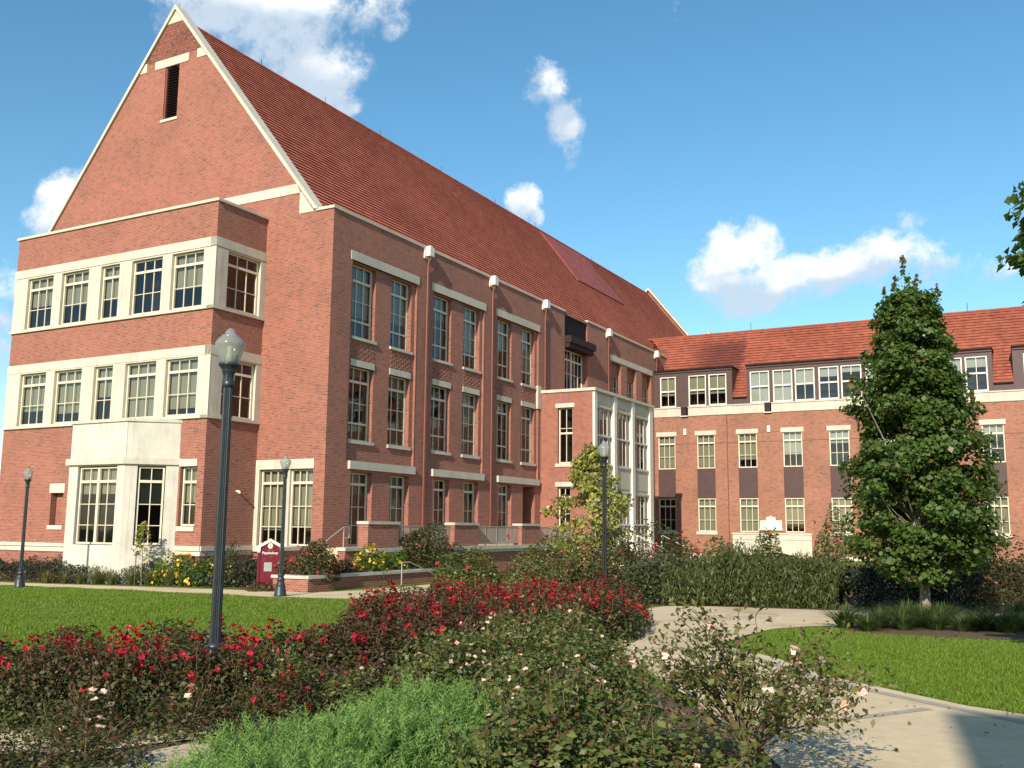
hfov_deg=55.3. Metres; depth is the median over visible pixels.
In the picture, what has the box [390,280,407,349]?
window
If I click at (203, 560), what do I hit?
hedge
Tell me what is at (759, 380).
window
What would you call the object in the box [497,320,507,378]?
window
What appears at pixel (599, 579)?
rose bush
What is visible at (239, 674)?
rose bush
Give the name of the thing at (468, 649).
rose bush
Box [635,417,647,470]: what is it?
window
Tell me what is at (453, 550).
dark shrub
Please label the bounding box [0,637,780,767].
rose bed soil
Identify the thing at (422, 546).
rose bush
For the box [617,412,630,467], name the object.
window
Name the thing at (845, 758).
path band
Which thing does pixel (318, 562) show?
rose bush
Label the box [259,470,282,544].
window
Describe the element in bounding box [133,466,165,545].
window
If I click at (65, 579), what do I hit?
ornamental grass
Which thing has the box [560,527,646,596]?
rose bush
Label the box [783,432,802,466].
window
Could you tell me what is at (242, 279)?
window
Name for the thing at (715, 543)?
rose bush
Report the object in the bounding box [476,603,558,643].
rose bush
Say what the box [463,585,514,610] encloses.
rose bush
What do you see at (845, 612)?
lily turf
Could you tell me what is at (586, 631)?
rose bush
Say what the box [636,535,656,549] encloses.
handrail
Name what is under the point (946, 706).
path band
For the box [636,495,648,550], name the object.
window
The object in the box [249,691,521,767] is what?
juniper
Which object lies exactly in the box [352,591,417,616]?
rose bush
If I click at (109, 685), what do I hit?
rose bush
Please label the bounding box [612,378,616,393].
window
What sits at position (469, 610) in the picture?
rose bush
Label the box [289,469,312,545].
window
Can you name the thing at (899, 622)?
lily turf
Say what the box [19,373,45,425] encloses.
window
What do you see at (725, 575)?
hedge
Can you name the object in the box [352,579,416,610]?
rose bush
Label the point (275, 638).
rose bush
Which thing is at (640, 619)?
rose bush
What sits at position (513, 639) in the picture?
rose bush
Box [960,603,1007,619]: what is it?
lily turf
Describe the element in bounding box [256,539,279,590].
campus sign
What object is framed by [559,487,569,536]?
window
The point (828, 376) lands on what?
window
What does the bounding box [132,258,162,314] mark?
window
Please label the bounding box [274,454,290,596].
street lamp
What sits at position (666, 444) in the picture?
window
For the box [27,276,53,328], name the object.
window
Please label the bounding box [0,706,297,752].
front path
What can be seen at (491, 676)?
rose bush
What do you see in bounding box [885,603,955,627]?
lily turf
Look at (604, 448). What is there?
street lamp
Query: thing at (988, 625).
lily turf
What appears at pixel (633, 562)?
entrance steps
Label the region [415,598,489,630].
rose bush
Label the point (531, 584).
rose bush
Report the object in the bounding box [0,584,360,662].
grass
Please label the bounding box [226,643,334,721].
rose bush
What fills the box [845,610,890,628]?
lily turf
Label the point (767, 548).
rose bush
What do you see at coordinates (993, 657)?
grass
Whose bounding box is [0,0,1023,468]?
sky
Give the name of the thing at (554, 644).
rose bush
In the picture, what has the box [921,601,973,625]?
lily turf
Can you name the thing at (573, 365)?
window
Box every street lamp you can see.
[13,467,33,587]
[203,328,245,692]
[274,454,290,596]
[598,441,610,591]
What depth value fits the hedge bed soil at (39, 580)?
38.99 m
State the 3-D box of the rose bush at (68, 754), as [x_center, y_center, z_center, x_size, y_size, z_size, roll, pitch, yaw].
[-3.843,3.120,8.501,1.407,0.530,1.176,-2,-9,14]
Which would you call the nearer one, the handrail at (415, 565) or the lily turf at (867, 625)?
the lily turf at (867, 625)
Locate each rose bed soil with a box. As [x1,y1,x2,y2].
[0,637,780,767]
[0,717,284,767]
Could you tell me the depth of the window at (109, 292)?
45.34 m
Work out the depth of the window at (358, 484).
44.30 m
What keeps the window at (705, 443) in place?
in the brick wing
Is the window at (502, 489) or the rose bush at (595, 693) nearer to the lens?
the rose bush at (595, 693)
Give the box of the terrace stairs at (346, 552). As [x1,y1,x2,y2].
[284,546,365,573]
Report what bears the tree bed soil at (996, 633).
on the lawn at (729, 642)
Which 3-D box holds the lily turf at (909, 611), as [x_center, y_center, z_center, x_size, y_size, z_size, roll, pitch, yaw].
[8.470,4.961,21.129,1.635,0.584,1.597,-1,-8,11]
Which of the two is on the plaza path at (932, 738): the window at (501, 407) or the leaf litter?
the leaf litter
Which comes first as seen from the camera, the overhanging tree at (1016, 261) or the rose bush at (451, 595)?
the overhanging tree at (1016, 261)
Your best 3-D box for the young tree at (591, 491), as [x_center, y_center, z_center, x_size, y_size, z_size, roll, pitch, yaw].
[2.985,5.075,38.114,3.846,5.710,3.666,1,-8,0]
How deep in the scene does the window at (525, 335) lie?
59.45 m
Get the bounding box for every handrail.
[309,526,349,557]
[401,561,433,584]
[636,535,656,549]
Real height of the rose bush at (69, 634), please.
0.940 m
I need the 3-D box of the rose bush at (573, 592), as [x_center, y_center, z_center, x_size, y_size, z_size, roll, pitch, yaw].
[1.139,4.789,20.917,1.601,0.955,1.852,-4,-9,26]
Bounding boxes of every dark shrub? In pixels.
[333,555,366,573]
[437,542,472,572]
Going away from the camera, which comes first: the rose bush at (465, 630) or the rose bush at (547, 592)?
the rose bush at (465, 630)
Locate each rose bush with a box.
[0,625,106,732]
[0,626,119,701]
[0,634,28,687]
[0,638,62,722]
[0,714,154,767]
[0,725,55,767]
[5,623,106,683]
[19,682,149,749]
[53,627,176,730]
[67,618,182,718]
[118,633,233,725]
[126,676,250,746]
[127,618,208,677]
[165,613,265,699]
[184,623,293,723]
[225,664,342,733]
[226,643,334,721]
[235,616,324,676]
[271,553,298,581]
[271,621,371,683]
[289,538,341,581]
[299,603,398,670]
[300,612,425,681]
[301,650,398,706]
[302,662,398,720]
[330,585,408,643]
[340,589,425,663]
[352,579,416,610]
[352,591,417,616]
[358,584,426,609]
[376,606,468,671]
[377,627,504,727]
[388,633,498,699]
[394,602,478,648]
[396,583,438,609]
[397,594,475,636]
[398,520,451,575]
[404,576,469,612]
[404,619,526,679]
[409,623,495,665]
[412,591,496,635]
[414,579,483,614]
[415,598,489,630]
[425,534,509,595]
[426,588,493,623]
[428,578,481,600]
[437,664,661,767]
[455,577,504,599]
[462,581,516,601]
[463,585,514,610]
[466,588,538,629]
[467,636,565,696]
[470,641,610,711]
[472,617,543,659]
[473,661,649,767]
[475,610,538,648]
[475,654,669,767]
[476,592,556,634]
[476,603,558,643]
[478,583,538,609]
[494,583,547,600]
[497,529,580,591]
[501,625,630,704]
[505,573,547,597]
[512,595,589,626]
[516,577,564,597]
[518,580,571,608]
[520,619,632,679]
[527,623,640,693]
[530,598,607,637]
[530,631,664,722]
[532,605,636,657]
[539,585,586,607]
[539,587,614,637]
[540,573,607,596]
[541,703,771,767]
[553,574,601,588]
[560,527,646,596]
[564,583,642,645]
[569,572,615,598]
[585,584,651,636]
[592,577,653,627]
[607,590,898,767]
[624,518,710,600]
[692,534,728,562]
[752,527,784,574]
[812,503,852,578]
[935,534,1023,613]
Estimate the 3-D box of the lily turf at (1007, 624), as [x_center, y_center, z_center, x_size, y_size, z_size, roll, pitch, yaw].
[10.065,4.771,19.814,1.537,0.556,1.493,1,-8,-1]
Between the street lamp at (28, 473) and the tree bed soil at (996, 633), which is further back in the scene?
the street lamp at (28, 473)
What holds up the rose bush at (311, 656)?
on the rose bed soil at (685, 710)
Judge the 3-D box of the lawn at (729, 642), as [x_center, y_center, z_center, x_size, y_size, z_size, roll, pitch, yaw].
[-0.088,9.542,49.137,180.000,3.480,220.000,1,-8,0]
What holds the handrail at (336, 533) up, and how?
on the terrace stairs at (346, 552)
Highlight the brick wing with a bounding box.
[648,306,1023,562]
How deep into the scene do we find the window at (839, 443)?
70.53 m
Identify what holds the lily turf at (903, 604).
on the tree bed soil at (996, 633)
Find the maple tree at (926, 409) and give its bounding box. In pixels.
[834,255,1011,617]
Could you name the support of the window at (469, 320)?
in the university hall
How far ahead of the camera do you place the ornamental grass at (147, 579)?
39.03 m
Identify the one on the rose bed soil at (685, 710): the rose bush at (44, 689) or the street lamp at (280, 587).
the rose bush at (44, 689)
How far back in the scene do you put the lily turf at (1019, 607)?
21.67 m
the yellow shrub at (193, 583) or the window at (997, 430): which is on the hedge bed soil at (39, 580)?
the yellow shrub at (193, 583)
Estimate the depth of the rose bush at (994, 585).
24.95 m
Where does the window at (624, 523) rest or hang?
in the university hall
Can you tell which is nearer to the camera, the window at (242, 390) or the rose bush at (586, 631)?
the rose bush at (586, 631)
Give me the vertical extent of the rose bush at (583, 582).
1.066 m
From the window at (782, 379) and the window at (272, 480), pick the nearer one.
the window at (272, 480)
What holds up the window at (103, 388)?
in the university hall
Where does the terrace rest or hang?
on the lawn at (729, 642)
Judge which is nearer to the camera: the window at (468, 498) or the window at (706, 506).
the window at (468, 498)
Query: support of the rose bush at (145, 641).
on the rose bed soil at (685, 710)
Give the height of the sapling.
2.688 m
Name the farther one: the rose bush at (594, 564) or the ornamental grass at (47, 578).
the ornamental grass at (47, 578)
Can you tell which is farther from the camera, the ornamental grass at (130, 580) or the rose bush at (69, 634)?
the ornamental grass at (130, 580)
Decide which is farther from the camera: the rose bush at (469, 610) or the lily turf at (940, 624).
the lily turf at (940, 624)
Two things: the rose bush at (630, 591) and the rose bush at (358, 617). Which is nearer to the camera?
the rose bush at (358, 617)
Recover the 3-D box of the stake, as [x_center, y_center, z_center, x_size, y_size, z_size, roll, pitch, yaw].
[-15.189,7.449,39.417,0.040,1.300,0.035,1,-8,0]
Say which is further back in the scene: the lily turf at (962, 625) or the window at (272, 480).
the window at (272, 480)
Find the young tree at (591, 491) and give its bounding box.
[539,441,634,574]
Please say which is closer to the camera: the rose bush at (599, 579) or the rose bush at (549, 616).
the rose bush at (549, 616)
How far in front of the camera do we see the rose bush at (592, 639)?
12.73 m
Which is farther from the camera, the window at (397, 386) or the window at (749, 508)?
the window at (749, 508)
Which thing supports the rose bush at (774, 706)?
on the rose bed soil at (685, 710)
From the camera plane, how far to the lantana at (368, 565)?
38.54 m
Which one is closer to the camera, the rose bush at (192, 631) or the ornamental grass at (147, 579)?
the rose bush at (192, 631)
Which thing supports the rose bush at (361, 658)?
on the rose bed soil at (685, 710)
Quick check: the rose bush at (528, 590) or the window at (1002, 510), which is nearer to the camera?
the rose bush at (528, 590)
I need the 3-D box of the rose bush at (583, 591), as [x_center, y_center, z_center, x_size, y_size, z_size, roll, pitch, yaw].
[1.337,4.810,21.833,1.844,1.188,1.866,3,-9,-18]
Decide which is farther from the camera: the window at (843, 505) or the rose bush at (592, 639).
the window at (843, 505)
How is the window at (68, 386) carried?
in the university hall
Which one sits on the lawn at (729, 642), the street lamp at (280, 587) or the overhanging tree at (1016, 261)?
the overhanging tree at (1016, 261)
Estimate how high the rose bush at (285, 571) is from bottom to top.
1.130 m
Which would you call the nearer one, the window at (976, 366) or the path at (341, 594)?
the path at (341, 594)
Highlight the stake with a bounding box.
[134,552,136,584]
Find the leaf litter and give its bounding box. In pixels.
[633,617,1020,765]
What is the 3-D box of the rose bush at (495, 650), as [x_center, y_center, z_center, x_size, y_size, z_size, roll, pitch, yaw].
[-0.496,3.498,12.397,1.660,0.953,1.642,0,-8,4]
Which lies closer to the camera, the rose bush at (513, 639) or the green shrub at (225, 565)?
the rose bush at (513, 639)
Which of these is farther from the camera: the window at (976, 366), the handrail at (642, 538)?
the window at (976, 366)
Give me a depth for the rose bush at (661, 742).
6.91 m
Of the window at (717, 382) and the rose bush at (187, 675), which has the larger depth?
the window at (717, 382)
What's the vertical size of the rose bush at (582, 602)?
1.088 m
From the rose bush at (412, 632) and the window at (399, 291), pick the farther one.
the window at (399, 291)
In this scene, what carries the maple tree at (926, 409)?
on the lawn at (729, 642)
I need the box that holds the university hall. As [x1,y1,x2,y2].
[0,4,700,583]
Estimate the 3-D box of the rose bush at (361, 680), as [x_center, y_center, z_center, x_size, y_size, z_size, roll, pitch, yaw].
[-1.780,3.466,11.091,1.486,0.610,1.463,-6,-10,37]
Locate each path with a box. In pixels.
[0,580,598,598]
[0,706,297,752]
[65,727,312,767]
[619,606,1023,767]
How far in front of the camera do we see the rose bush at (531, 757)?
7.09 m
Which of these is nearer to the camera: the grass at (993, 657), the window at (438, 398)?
the grass at (993, 657)
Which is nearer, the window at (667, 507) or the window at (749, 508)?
the window at (749, 508)
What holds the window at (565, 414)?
in the university hall
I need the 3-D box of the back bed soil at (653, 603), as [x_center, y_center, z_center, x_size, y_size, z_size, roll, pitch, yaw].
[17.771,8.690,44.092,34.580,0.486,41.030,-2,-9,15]
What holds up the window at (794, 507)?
in the brick wing
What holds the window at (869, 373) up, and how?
in the brick wing
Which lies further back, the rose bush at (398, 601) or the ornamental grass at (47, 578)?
the ornamental grass at (47, 578)
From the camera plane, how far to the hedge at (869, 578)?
26.18 m
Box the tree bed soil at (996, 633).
[842,624,1023,639]
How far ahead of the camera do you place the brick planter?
36.56 m
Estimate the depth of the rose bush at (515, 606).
15.77 m
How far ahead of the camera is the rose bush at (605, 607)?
18.48 m
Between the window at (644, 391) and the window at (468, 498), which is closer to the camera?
the window at (468, 498)
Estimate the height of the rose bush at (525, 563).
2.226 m
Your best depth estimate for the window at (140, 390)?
43.41 m
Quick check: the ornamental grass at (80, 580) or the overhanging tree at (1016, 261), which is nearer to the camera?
the overhanging tree at (1016, 261)
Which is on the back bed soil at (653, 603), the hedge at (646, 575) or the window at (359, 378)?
the hedge at (646, 575)
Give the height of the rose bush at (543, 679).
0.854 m
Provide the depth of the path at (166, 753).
9.05 m
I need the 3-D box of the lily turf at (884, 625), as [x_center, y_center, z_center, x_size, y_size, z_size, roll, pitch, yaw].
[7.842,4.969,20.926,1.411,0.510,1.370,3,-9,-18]
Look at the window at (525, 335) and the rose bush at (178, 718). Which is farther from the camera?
the window at (525, 335)
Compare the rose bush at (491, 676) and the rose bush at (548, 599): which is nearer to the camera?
the rose bush at (491, 676)
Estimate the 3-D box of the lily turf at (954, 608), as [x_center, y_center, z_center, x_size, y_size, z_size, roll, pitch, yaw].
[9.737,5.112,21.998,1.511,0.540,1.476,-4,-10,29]
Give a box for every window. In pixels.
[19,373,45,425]
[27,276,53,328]
[53,369,81,423]
[61,270,88,324]
[76,466,138,544]
[93,366,112,419]
[100,265,119,318]
[125,362,155,417]
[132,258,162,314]
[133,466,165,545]
[165,358,197,416]
[172,251,203,309]
[181,466,196,525]
[220,362,253,419]
[226,253,257,315]
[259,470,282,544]
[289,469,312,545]
[347,366,368,441]
[348,472,366,545]
[351,265,371,339]
[387,376,405,446]
[389,476,403,544]
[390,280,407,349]
[430,386,445,451]
[432,296,447,361]
[432,479,444,542]
[461,393,474,455]
[463,307,475,369]
[463,482,473,522]
[496,401,506,459]
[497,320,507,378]
[498,485,506,542]
[520,407,530,462]
[521,329,530,384]
[559,408,572,462]
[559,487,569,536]
[565,349,581,388]
[597,407,611,464]
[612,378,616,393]
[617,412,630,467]
[618,494,630,550]
[627,383,631,398]
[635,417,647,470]
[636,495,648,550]
[642,388,646,402]
[658,437,675,468]
[659,499,675,530]
[660,377,675,407]
[688,375,705,405]
[697,435,714,468]
[698,498,716,531]
[708,373,726,404]
[738,433,756,467]
[740,498,758,531]
[750,370,769,402]
[772,369,792,401]
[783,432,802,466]
[785,498,804,532]
[794,367,814,400]
[818,366,838,399]
[829,430,849,465]
[832,498,852,532]
[840,364,861,397]
[865,363,876,389]
[948,357,961,372]
[964,356,988,391]
[982,424,1005,461]
[987,497,1010,534]
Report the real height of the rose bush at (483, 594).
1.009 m
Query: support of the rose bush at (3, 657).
on the rose bed soil at (685, 710)
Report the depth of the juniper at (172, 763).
7.15 m
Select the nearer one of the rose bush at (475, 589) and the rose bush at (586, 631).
the rose bush at (586, 631)
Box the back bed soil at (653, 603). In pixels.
[503,565,1022,612]
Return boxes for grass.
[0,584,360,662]
[37,570,58,582]
[54,570,70,583]
[71,571,88,583]
[83,567,106,584]
[100,570,121,584]
[117,569,144,584]
[135,571,154,584]
[158,565,181,585]
[730,626,1023,713]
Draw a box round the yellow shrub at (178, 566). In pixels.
[150,548,199,585]
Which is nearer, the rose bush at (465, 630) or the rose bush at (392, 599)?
the rose bush at (465, 630)
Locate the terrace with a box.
[357,521,577,573]
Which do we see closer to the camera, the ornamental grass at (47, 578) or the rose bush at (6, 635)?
the rose bush at (6, 635)
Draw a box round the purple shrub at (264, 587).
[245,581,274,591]
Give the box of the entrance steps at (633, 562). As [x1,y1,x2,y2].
[611,554,674,567]
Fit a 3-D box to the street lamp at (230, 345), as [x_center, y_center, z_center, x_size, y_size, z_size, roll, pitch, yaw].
[-3.585,1.578,12.074,0.420,4.620,0.420,1,-8,0]
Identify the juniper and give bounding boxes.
[142,749,299,767]
[158,702,401,767]
[181,728,401,767]
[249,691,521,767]
[308,669,519,767]
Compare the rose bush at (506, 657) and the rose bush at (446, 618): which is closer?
the rose bush at (506, 657)
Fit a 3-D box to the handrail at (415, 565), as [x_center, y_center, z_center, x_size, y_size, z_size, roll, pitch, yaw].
[-3.606,7.671,39.423,0.048,1.064,2.981,-4,-9,28]
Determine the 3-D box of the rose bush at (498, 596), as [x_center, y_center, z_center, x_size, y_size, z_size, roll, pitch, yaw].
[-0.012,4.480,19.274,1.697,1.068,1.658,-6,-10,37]
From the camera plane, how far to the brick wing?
72.54 m
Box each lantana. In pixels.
[351,543,388,576]
[375,548,408,570]
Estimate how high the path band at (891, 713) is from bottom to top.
0.023 m
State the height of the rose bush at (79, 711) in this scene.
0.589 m
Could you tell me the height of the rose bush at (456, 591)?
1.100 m
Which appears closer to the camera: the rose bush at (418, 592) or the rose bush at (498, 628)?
the rose bush at (498, 628)
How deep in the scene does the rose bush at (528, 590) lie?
20.89 m
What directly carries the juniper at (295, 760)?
on the rose bed soil at (685, 710)
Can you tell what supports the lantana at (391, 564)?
in the brick planter
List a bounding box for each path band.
[725,648,1023,723]
[748,708,931,728]
[781,730,871,767]
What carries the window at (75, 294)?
in the university hall
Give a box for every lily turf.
[810,602,876,627]
[841,614,892,631]
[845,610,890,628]
[855,605,894,620]
[860,604,893,627]
[873,598,926,610]
[875,607,931,630]
[881,602,940,621]
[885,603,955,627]
[907,611,963,629]
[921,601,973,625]
[922,601,975,622]
[935,611,985,631]
[947,610,979,627]
[948,606,1016,630]
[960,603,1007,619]
[966,608,1023,632]
[984,596,1023,614]
[1006,609,1023,629]
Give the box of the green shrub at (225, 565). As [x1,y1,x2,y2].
[205,560,256,587]
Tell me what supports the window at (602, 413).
in the university hall
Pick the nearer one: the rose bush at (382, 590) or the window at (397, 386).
the rose bush at (382, 590)
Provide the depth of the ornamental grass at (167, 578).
38.81 m
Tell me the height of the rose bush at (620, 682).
0.940 m
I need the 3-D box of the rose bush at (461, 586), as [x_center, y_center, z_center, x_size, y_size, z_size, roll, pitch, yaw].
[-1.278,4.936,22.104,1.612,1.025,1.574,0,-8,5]
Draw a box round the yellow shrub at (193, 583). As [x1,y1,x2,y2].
[178,559,213,586]
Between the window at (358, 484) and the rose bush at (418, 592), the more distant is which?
the window at (358, 484)
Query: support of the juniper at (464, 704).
on the rose bed soil at (685, 710)
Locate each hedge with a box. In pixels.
[0,551,84,582]
[52,532,246,584]
[179,552,256,586]
[623,546,696,604]
[661,536,849,608]
[840,551,1023,608]
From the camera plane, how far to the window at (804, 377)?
72.15 m
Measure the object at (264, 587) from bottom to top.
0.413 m
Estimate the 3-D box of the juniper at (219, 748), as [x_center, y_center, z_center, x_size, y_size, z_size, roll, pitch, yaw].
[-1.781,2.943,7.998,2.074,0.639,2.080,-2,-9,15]
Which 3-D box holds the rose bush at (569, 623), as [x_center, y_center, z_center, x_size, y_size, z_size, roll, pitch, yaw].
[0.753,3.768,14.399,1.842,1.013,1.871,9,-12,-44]
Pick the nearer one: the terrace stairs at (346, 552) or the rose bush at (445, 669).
the rose bush at (445, 669)
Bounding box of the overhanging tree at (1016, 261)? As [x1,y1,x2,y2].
[995,181,1023,305]
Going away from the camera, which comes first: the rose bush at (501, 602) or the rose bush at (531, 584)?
the rose bush at (501, 602)
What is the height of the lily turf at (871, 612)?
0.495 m
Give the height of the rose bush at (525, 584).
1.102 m
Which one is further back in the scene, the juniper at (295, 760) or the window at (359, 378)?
the window at (359, 378)
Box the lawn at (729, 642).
[0,561,1023,720]
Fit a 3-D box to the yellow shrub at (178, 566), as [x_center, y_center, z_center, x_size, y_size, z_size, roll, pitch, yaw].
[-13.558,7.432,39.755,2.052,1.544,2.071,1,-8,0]
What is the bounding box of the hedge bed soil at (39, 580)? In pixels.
[2,578,248,588]
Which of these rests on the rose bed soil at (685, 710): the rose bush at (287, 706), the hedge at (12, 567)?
the rose bush at (287, 706)
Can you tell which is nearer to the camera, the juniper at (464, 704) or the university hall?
the juniper at (464, 704)
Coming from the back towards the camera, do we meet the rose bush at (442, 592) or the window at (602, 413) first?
the window at (602, 413)
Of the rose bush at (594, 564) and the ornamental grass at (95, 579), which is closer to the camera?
the rose bush at (594, 564)
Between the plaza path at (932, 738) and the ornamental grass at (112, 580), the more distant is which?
the ornamental grass at (112, 580)
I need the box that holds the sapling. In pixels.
[131,521,153,584]
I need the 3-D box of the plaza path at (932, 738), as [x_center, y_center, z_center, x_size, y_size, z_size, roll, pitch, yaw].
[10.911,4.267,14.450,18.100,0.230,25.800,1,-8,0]
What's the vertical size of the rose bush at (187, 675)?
0.956 m
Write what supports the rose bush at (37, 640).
on the rose bed soil at (685, 710)
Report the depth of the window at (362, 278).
45.38 m
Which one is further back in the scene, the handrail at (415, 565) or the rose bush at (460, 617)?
the handrail at (415, 565)
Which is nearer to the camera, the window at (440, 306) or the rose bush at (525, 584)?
the rose bush at (525, 584)
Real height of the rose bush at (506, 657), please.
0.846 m
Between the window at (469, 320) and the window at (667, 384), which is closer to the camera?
the window at (469, 320)
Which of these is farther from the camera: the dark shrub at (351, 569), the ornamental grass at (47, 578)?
the ornamental grass at (47, 578)
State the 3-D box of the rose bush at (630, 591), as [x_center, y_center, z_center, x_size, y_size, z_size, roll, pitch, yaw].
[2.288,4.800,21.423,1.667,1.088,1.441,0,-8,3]
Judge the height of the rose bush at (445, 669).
1.035 m
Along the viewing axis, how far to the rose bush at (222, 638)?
12.43 m
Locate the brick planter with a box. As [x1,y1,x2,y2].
[271,567,469,591]
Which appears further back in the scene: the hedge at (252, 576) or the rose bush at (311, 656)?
the hedge at (252, 576)
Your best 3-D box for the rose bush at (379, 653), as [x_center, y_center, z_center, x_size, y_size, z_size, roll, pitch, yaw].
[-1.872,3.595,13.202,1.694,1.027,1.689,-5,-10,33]
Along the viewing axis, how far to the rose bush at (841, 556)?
41.30 m
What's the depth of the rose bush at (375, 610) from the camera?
15.85 m
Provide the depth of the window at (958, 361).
67.10 m
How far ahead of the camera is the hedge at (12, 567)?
42.78 m
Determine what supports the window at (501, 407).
in the university hall
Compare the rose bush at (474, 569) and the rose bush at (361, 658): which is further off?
the rose bush at (474, 569)
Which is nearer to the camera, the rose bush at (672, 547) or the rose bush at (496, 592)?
the rose bush at (496, 592)
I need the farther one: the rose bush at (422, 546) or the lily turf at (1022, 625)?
the rose bush at (422, 546)
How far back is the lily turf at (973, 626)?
20.71 m

